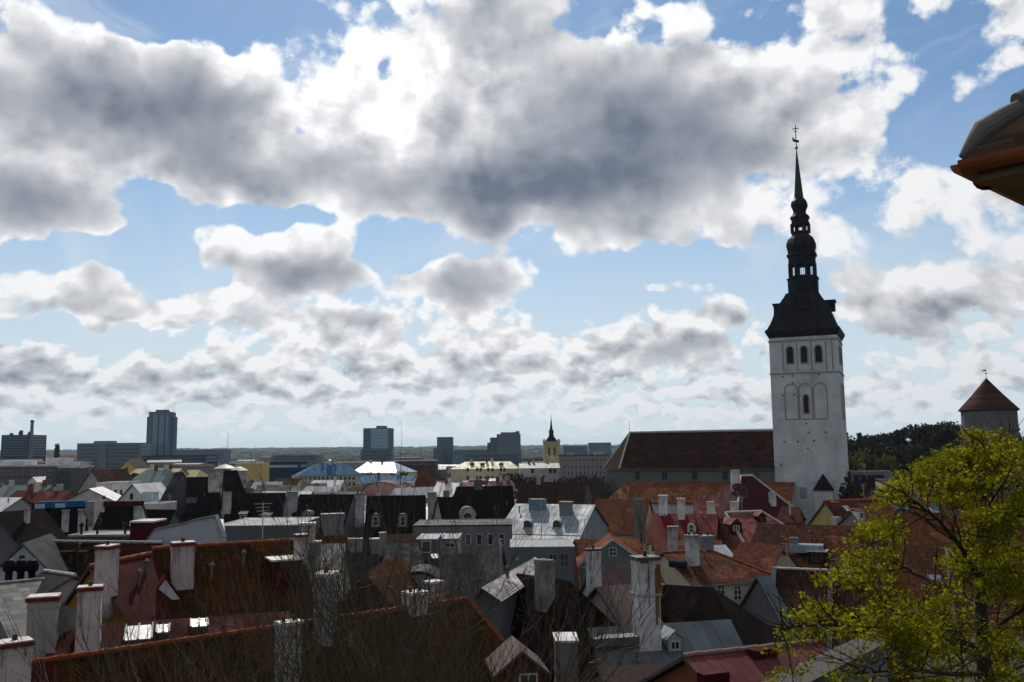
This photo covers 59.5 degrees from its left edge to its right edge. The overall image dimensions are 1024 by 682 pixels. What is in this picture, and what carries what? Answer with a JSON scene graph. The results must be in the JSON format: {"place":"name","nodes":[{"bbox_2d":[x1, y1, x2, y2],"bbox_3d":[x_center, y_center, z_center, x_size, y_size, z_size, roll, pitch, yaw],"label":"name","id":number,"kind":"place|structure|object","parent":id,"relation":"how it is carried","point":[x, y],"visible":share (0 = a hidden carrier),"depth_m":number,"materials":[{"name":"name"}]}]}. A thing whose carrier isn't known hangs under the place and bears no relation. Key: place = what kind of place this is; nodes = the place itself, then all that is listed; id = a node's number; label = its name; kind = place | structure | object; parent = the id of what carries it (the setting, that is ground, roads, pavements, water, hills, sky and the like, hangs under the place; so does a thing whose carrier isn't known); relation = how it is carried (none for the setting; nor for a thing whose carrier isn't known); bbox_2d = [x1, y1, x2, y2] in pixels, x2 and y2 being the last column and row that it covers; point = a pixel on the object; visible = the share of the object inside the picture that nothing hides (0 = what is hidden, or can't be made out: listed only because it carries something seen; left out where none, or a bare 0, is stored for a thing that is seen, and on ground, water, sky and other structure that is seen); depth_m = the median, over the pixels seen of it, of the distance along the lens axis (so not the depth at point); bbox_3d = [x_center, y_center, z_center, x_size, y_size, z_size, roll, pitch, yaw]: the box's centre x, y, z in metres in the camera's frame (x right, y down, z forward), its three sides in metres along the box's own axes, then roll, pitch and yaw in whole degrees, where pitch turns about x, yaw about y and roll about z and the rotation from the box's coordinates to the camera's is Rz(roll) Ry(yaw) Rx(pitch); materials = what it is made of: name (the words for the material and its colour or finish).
{"place":"outdoors","nodes":[
{"label":"outdoors","id":0,"kind":"place"},
{"bbox_2d":[0,0,1023,449],"label":"sky","id":1,"kind":"structure","parent":0,"point":[255,223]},
{"bbox_2d":[231,449,909,681],"bbox_3d":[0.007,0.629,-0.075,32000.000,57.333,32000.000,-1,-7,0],"label":"ground","id":2,"kind":"structure","parent":0,"point":[895,680],"depth_m":105.96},
{"bbox_2d":[0,482,31,511],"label":"house","id":3,"kind":"structure","parent":2,"relation":"on","point":[13,503],"depth_m":145.71,"materials":[{"name":"paint"}]},
{"bbox_2d":[0,559,44,638],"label":"house","id":4,"kind":"structure","parent":2,"relation":"on","point":[14,594],"depth_m":60.43,"materials":[{"name":"grey"}]},
{"bbox_2d":[0,430,46,460],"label":"office block","id":5,"kind":"structure","parent":2,"relation":"on","point":[14,446],"depth_m":1094.06,"materials":[{"name":"grey glass"}]},
{"bbox_2d":[0,476,53,496],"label":"house","id":6,"kind":"structure","parent":2,"relation":"on","point":[11,488],"depth_m":233.98,"materials":[{"name":"paint"}]},
{"bbox_2d":[0,507,67,563],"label":"house","id":7,"kind":"structure","parent":2,"relation":"on","point":[18,528],"depth_m":130.11,"materials":[{"name":"ceramic"}]},
{"bbox_2d":[0,458,73,487],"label":"apartment block","id":8,"kind":"structure","parent":2,"relation":"on","point":[22,472],"depth_m":297.20,"materials":[{"name":"grey paint"}]},
{"bbox_2d":[0,533,77,581],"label":"house","id":9,"kind":"structure","parent":2,"relation":"on","point":[44,550],"depth_m":72.64,"materials":[{"name":"metal"}]},
{"bbox_2d":[9,484,76,502],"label":"house","id":10,"kind":"structure","parent":2,"relation":"on","point":[33,493],"depth_m":203.58,"materials":[{"name":"red tile"}]},
{"bbox_2d":[33,569,80,605],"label":"house","id":11,"kind":"structure","parent":2,"relation":"on","point":[66,583],"depth_m":62.05,"materials":[{"name":"metal"}]},
{"bbox_2d":[32,500,94,534],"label":"house","id":12,"kind":"structure","parent":2,"relation":"on","point":[68,517],"depth_m":147.93,"materials":[{"name":"paint"}]},
{"bbox_2d":[57,462,93,491],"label":"apartment block","id":13,"kind":"structure","parent":2,"relation":"on","point":[71,476],"depth_m":294.49,"materials":[{"name":"grey paint"}]},
{"bbox_2d":[65,486,121,530],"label":"house","id":14,"kind":"structure","parent":2,"relation":"on","point":[97,495],"depth_m":188.08,"materials":[{"name":"paint"}]},
{"bbox_2d":[67,522,129,540],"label":"building","id":15,"kind":"structure","parent":2,"relation":"on","point":[98,534],"depth_m":88.40,"materials":[{"name":"metal"}]},
{"bbox_2d":[76,466,133,492],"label":"house","id":16,"kind":"structure","parent":2,"relation":"on","point":[92,478],"depth_m":239.40,"materials":[{"name":"brown tile"}]},
{"bbox_2d":[54,539,162,576],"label":"house","id":17,"kind":"structure","parent":2,"relation":"on","point":[79,556],"depth_m":76.67,"materials":[{"name":"brown tile"}]},
{"bbox_2d":[76,441,151,469],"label":"office block","id":18,"kind":"structure","parent":2,"relation":"on","point":[101,455],"depth_m":893.44,"materials":[{"name":"concrete"}]},
{"bbox_2d":[61,541,179,625],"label":"house","id":19,"kind":"structure","parent":2,"relation":"on","point":[121,569],"depth_m":46.57,"materials":[{"name":"paint"}]},
{"bbox_2d":[92,501,148,529],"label":"house","id":20,"kind":"structure","parent":2,"relation":"on","point":[115,515],"depth_m":138.10,"materials":[{"name":"ceramic"}]},
{"bbox_2d":[117,482,165,500],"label":"house","id":21,"kind":"structure","parent":2,"relation":"on","point":[132,492],"depth_m":188.62,"materials":[{"name":"paint"}]},
{"bbox_2d":[130,518,166,540],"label":"stair box","id":22,"kind":"object","parent":2,"relation":"on","point":[141,529],"visible":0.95,"depth_m":82.59,"materials":[{"name":"red paint"}]},
{"bbox_2d":[133,465,173,487],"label":"house","id":23,"kind":"structure","parent":2,"relation":"on","point":[164,476],"depth_m":277.92,"materials":[{"name":"paint"}]},
{"bbox_2d":[0,582,307,681],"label":"bare tree","id":24,"kind":"object","parent":2,"relation":"on","point":[114,669],"visible":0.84,"depth_m":23.85,"materials":[{"name":"brown plant"}]},
{"bbox_2d":[25,581,290,658],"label":"house","id":25,"kind":"structure","parent":2,"relation":"on","point":[49,606],"depth_m":42.00,"materials":[{"name":"paint"}]},
{"bbox_2d":[146,410,177,455],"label":"high-rise","id":26,"kind":"structure","parent":2,"relation":"on","point":[161,435],"depth_m":946.70,"materials":[{"name":"glass"}]},
{"bbox_2d":[160,472,186,522],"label":"house","id":27,"kind":"structure","parent":2,"relation":"on","point":[176,489],"depth_m":191.37,"materials":[{"name":"grey stone"}]},
{"bbox_2d":[147,455,217,466],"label":"building","id":28,"kind":"structure","parent":2,"relation":"on","point":[210,459],"depth_m":892.90,"materials":[{"name":"grey glass"}]},
{"bbox_2d":[145,514,226,544],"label":"roof","id":29,"kind":"structure","parent":2,"relation":"on","point":[206,528],"depth_m":78.60,"materials":[{"name":"grey paint"}]},
{"bbox_2d":[185,474,220,521],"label":"house","id":30,"kind":"structure","parent":2,"relation":"on","point":[203,497],"depth_m":186.00,"materials":[{"name":"metal"}]},
{"bbox_2d":[176,449,230,464],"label":"depot","id":31,"kind":"structure","parent":2,"relation":"on","point":[224,456],"depth_m":1489.37,"materials":[{"name":"concrete"}]},
{"bbox_2d":[5,518,445,681],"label":"bare tree","id":32,"kind":"object","parent":2,"relation":"on","point":[175,641],"visible":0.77,"depth_m":26.05,"materials":[{"name":"brown plant"}]},
{"bbox_2d":[151,502,313,619],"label":"house","id":33,"kind":"structure","parent":2,"relation":"on","point":[174,560],"depth_m":51.98,"materials":[{"name":"tile"}]},
{"bbox_2d":[221,470,245,518],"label":"house","id":34,"kind":"structure","parent":2,"relation":"on","point":[232,482],"depth_m":196.98,"materials":[{"name":"ceramic"}]},
{"bbox_2d":[0,579,504,681],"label":"house","id":35,"kind":"structure","parent":2,"relation":"on","point":[15,661],"depth_m":39.19,"materials":[{"name":"tile"}]},
{"bbox_2d":[235,462,269,481],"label":"hall","id":36,"kind":"structure","parent":2,"relation":"on","point":[252,472],"depth_m":515.27,"materials":[{"name":"yellow paint"}]},
{"bbox_2d":[223,490,298,522],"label":"house","id":37,"kind":"structure","parent":2,"relation":"on","point":[247,502],"depth_m":183.09,"materials":[{"name":"ceramic"}]},
{"bbox_2d":[224,517,319,541],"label":"building","id":38,"kind":"structure","parent":2,"relation":"on","point":[238,528],"depth_m":117.95,"materials":[{"name":"grey paint"}]},
{"bbox_2d":[269,461,307,481],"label":"hall","id":39,"kind":"structure","parent":2,"relation":"on","point":[280,469],"depth_m":554.73,"materials":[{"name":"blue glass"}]},
{"bbox_2d":[271,454,323,465],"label":"warehouse","id":40,"kind":"structure","parent":2,"relation":"on","point":[312,459],"depth_m":1239.87,"materials":[{"name":"concrete"}]},
{"bbox_2d":[298,522,346,598],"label":"house","id":41,"kind":"structure","parent":2,"relation":"on","point":[312,528],"depth_m":76.96,"materials":[{"name":"tile"}]},
{"bbox_2d":[291,491,364,540],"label":"house","id":42,"kind":"structure","parent":2,"relation":"on","point":[335,499],"depth_m":181.15,"materials":[{"name":"ceramic"}]},
{"bbox_2d":[308,513,347,573],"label":"house","id":43,"kind":"structure","parent":2,"relation":"on","point":[326,532],"depth_m":93.95,"materials":[{"name":"tile"}]},
{"bbox_2d":[295,459,362,487],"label":"public building","id":44,"kind":"structure","parent":2,"relation":"on","point":[348,475],"depth_m":472.17,"materials":[{"name":"paint"}]},
{"bbox_2d":[154,539,531,681],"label":"bare tree","id":45,"kind":"object","parent":2,"relation":"on","point":[316,652],"visible":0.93,"depth_m":21.59,"materials":[{"name":"brown plant"}]},
{"bbox_2d":[186,426,507,681],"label":"bare tree","id":46,"kind":"object","parent":2,"relation":"on","point":[391,586],"visible":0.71,"depth_m":25.47,"materials":[{"name":"brown plant"}]},
{"bbox_2d":[344,538,379,593],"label":"house","id":47,"kind":"structure","parent":2,"relation":"on","point":[375,542],"depth_m":83.68,"materials":[{"name":"grey stone"}]},
{"bbox_2d":[175,480,552,681],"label":"bare tree","id":48,"kind":"object","parent":2,"relation":"on","point":[337,591],"visible":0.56,"depth_m":28.54,"materials":[{"name":"brown plant"}]},
{"bbox_2d":[313,553,418,646],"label":"house","id":49,"kind":"structure","parent":2,"relation":"on","point":[383,567],"depth_m":52.94,"materials":[{"name":"ceramic"}]},
{"bbox_2d":[363,426,393,448],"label":"office tower","id":50,"kind":"structure","parent":2,"relation":"on","point":[379,437],"depth_m":895.31,"materials":[{"name":"glass"}]},
{"bbox_2d":[356,460,417,477],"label":"building","id":51,"kind":"structure","parent":2,"relation":"on","point":[383,468],"depth_m":486.51,"materials":[{"name":"silver metal"}]},
{"bbox_2d":[364,483,436,539],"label":"house","id":52,"kind":"structure","parent":2,"relation":"on","point":[393,507],"depth_m":179.66,"materials":[{"name":"ceramic"}]},
{"bbox_2d":[378,532,422,566],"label":"house","id":53,"kind":"structure","parent":2,"relation":"on","point":[406,548],"depth_m":74.37,"materials":[{"name":"tile"}]},
{"bbox_2d":[393,460,437,475],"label":"building","id":54,"kind":"structure","parent":2,"relation":"on","point":[432,465],"depth_m":614.31,"materials":[{"name":"grey brick"}]},
{"bbox_2d":[179,542,667,681],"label":"bare tree","id":55,"kind":"object","parent":2,"relation":"on","point":[457,654],"visible":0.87,"depth_m":21.78,"materials":[{"name":"brown plant"}]},
{"bbox_2d":[416,533,441,558],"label":"building","id":56,"kind":"structure","parent":2,"relation":"on","point":[434,540],"depth_m":90.22,"materials":[{"name":"grey paint"}]},
{"bbox_2d":[432,497,461,518],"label":"house","id":57,"kind":"structure","parent":2,"relation":"on","point":[442,506],"depth_m":172.96,"materials":[{"name":"metal"}]},
{"bbox_2d":[0,440,911,480],"bbox_3d":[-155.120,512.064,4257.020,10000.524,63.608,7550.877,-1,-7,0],"label":"woods","id":58,"kind":"object","parent":2,"relation":"on","point":[349,453],"visible":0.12,"depth_m":4151.55,"materials":[{"name":"green plant"}]},
{"bbox_2d":[423,553,488,609],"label":"house","id":59,"kind":"structure","parent":2,"relation":"on","point":[484,582],"depth_m":77.43,"materials":[{"name":"grey stone"}]},
{"bbox_2d":[412,519,512,570],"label":"building","id":60,"kind":"structure","parent":2,"relation":"on","point":[503,532],"depth_m":110.03,"materials":[{"name":"metal"}]},
{"bbox_2d":[252,529,679,681],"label":"bare tree","id":61,"kind":"object","parent":2,"relation":"on","point":[559,677],"visible":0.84,"depth_m":23.22,"materials":[{"name":"brown plant"}]},
{"bbox_2d":[443,476,514,518],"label":"house","id":62,"kind":"structure","parent":2,"relation":"on","point":[485,501],"depth_m":175.78,"materials":[{"name":"ceramic"}]},
{"bbox_2d":[450,458,518,482],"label":"public building","id":63,"kind":"structure","parent":2,"relation":"on","point":[466,471],"depth_m":409.05,"materials":[{"name":"paint"}]},
{"bbox_2d":[462,452,521,466],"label":"building","id":64,"kind":"structure","parent":2,"relation":"on","point":[515,458],"depth_m":773.57,"materials":[{"name":"concrete"}]},
{"bbox_2d":[481,546,506,582],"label":"house","id":65,"kind":"structure","parent":2,"relation":"on","point":[491,574],"depth_m":86.48,"materials":[{"name":"grey stone"}]},
{"bbox_2d":[487,431,520,452],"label":"hotel block","id":66,"kind":"structure","parent":2,"relation":"on","point":[506,442],"depth_m":894.65,"materials":[{"name":"concrete"}]},
{"bbox_2d":[473,538,537,640],"bbox_3d":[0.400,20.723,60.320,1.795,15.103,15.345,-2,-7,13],"label":"house","id":67,"kind":"structure","parent":2,"relation":"on","point":[501,616],"depth_m":55.61,"materials":[{"name":"metal"}]},
{"bbox_2d":[485,635,551,681],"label":"dormer house","id":68,"kind":"structure","parent":2,"relation":"on","point":[533,661],"depth_m":41.38,"materials":[{"name":"paint"}]},
{"bbox_2d":[519,460,559,481],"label":"public building","id":69,"kind":"structure","parent":2,"relation":"on","point":[528,469],"depth_m":393.40,"materials":[{"name":"white paint"}]},
{"bbox_2d":[510,539,574,584],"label":"building","id":70,"kind":"structure","parent":2,"relation":"on","point":[559,549],"depth_m":94.02,"materials":[{"name":"grey metal"}]},
{"bbox_2d":[542,420,559,462],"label":"church tower","id":71,"kind":"structure","parent":2,"relation":"on","point":[551,447],"depth_m":551.10,"materials":[{"name":"yellow paint"}]},
{"bbox_2d":[515,476,594,504],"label":"house","id":72,"kind":"structure","parent":2,"relation":"on","point":[550,499],"depth_m":212.38,"materials":[{"name":"brown tile"}]},
{"bbox_2d":[506,499,609,542],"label":"house","id":73,"kind":"structure","parent":2,"relation":"on","point":[541,518],"depth_m":122.30,"materials":[{"name":"metal"}]},
{"bbox_2d":[509,558,615,681],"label":"house","id":74,"kind":"structure","parent":2,"relation":"on","point":[533,587],"depth_m":56.17,"materials":[{"name":"ceramic"}]},
{"bbox_2d":[553,632,578,681],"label":"chimney","id":75,"kind":"object","parent":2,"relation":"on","point":[567,649],"visible":0.53,"depth_m":48.36,"materials":[{"name":"grey paint"}]},
{"bbox_2d":[557,452,608,483],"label":"building","id":76,"kind":"structure","parent":2,"relation":"on","point":[574,464],"depth_m":435.90,"materials":[{"name":"grey paint"}]},
{"bbox_2d":[576,533,639,588],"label":"house","id":77,"kind":"structure","parent":2,"relation":"on","point":[615,550],"depth_m":97.24,"materials":[{"name":"grey paint"}]},
{"bbox_2d":[573,518,643,587],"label":"house","id":78,"kind":"structure","parent":2,"relation":"on","point":[634,544],"depth_m":105.94,"materials":[{"name":"tile"}]},
{"bbox_2d":[579,545,664,596],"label":"house","id":79,"kind":"structure","parent":2,"relation":"on","point":[622,572],"depth_m":69.36,"materials":[{"name":"paint"}]},
{"bbox_2d":[594,486,653,554],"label":"house","id":80,"kind":"structure","parent":2,"relation":"on","point":[617,509],"depth_m":167.52,"materials":[{"name":"brown tile"}]},
{"bbox_2d":[587,584,662,625],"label":"house","id":81,"kind":"structure","parent":2,"relation":"on","point":[603,601],"depth_m":63.82,"materials":[{"name":"tile"}]},
{"bbox_2d":[590,662,670,681],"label":"house","id":82,"kind":"structure","parent":2,"relation":"on","point":[639,671],"depth_m":42.41,"materials":[{"name":"paint"}]},
{"bbox_2d":[587,550,743,666],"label":"house","id":83,"kind":"structure","parent":2,"relation":"on","point":[702,635],"depth_m":54.88,"materials":[{"name":"grey metal"}]},
{"bbox_2d":[646,495,718,553],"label":"house","id":84,"kind":"structure","parent":2,"relation":"on","point":[661,520],"depth_m":144.14,"materials":[{"name":"paint"}]},
{"bbox_2d":[651,526,722,555],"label":"house","id":85,"kind":"structure","parent":2,"relation":"on","point":[672,543],"depth_m":122.47,"materials":[{"name":"brown ceramic"}]},
{"bbox_2d":[658,532,770,604],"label":"house","id":86,"kind":"structure","parent":2,"relation":"on","point":[698,561],"depth_m":88.04,"materials":[{"name":"tile"}]},
{"bbox_2d":[693,495,737,517],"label":"house","id":87,"kind":"structure","parent":2,"relation":"on","point":[704,504],"depth_m":166.42,"materials":[{"name":"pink tile"}]},
{"bbox_2d":[660,584,788,645],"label":"house","id":88,"kind":"structure","parent":2,"relation":"on","point":[689,603],"depth_m":65.60,"materials":[{"name":"tile"}]},
{"bbox_2d":[604,125,848,524],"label":"church","id":89,"kind":"structure","parent":2,"relation":"on","point":[796,455],"depth_m":237.96,"materials":[{"name":"paint"}]},
{"bbox_2d":[639,638,826,681],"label":"house","id":90,"kind":"structure","parent":2,"relation":"on","point":[749,663],"depth_m":36.05,"materials":[{"name":"paint"}]},
{"bbox_2d":[691,470,806,518],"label":"house","id":91,"kind":"structure","parent":2,"relation":"on","point":[754,492],"depth_m":178.71,"materials":[{"name":"paint"}]},
{"bbox_2d":[718,497,783,553],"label":"house","id":92,"kind":"structure","parent":2,"relation":"on","point":[735,528],"depth_m":142.11,"materials":[{"name":"red tile"}]},
{"bbox_2d":[732,539,800,572],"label":"house","id":93,"kind":"structure","parent":2,"relation":"on","point":[767,557],"depth_m":99.72,"materials":[{"name":"red tile"}]},
{"bbox_2d":[740,576,801,640],"bbox_3d":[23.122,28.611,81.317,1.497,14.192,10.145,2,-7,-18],"label":"house","id":94,"kind":"structure","parent":2,"relation":"on","point":[757,600],"depth_m":81.38,"materials":[{"name":"grey metal"}]},
{"bbox_2d":[776,501,806,524],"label":"house","id":95,"kind":"structure","parent":2,"relation":"on","point":[790,515],"depth_m":159.74,"materials":[{"name":"tile"}]},
{"bbox_2d":[751,524,880,638],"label":"house","id":96,"kind":"structure","parent":2,"relation":"on","point":[811,545],"depth_m":104.95,"materials":[{"name":"tile"}]},
{"bbox_2d":[771,543,864,650],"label":"house","id":97,"kind":"structure","parent":2,"relation":"on","point":[782,578],"depth_m":82.78,"materials":[{"name":"brown tile"}]},
{"bbox_2d":[762,638,888,681],"bbox_3d":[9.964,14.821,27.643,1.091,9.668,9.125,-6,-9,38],"label":"house","id":98,"kind":"structure","parent":2,"relation":"on","point":[816,669],"depth_m":28.70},
{"bbox_2d":[807,483,880,524],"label":"house","id":99,"kind":"structure","parent":2,"relation":"on","point":[831,512],"depth_m":128.21,"materials":[{"name":"yellow paint"}]},
{"bbox_2d":[837,503,895,525],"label":"house","id":100,"kind":"structure","parent":2,"relation":"on","point":[857,511],"depth_m":119.93,"materials":[{"name":"tile"}]},
{"bbox_2d":[853,473,883,498],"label":"house","id":101,"kind":"structure","parent":2,"relation":"on","point":[859,481],"depth_m":184.94,"materials":[{"name":"paint"}]},
{"bbox_2d":[753,409,1023,681],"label":"maple tree","id":102,"kind":"object","parent":2,"relation":"on","point":[910,632],"visible":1,"depth_m":20.05,"materials":[{"name":"green plant"}]},
{"bbox_2d":[872,511,953,680],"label":"house","id":103,"kind":"structure","parent":2,"relation":"on","point":[922,533],"depth_m":109.15,"materials":[{"name":"tile"}]},
{"bbox_2d":[927,423,962,451],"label":"budding tree","id":104,"kind":"object","parent":2,"relation":"on","point":[940,436],"visible":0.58,"depth_m":355.85,"materials":[{"name":"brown plant"}]},
{"bbox_2d":[905,523,1023,681],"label":"house","id":105,"kind":"structure","parent":2,"relation":"on","point":[926,556],"depth_m":79.06,"materials":[{"name":"brown tile"}]},
{"bbox_2d":[910,498,1023,547],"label":"house","id":106,"kind":"structure","parent":2,"relation":"on","point":[935,512],"depth_m":118.42,"materials":[{"name":"red tile"}]},
{"bbox_2d":[950,88,1023,205],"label":"house corner","id":107,"kind":"object","parent":2,"relation":"on","point":[991,154],"visible":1,"depth_m":4.09,"materials":[{"name":"ceramic"}]},
{"bbox_2d":[958,369,1019,448],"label":"fortress tower","id":108,"kind":"structure","parent":2,"relation":"on","point":[988,400],"depth_m":352.85,"materials":[{"name":"stone"}]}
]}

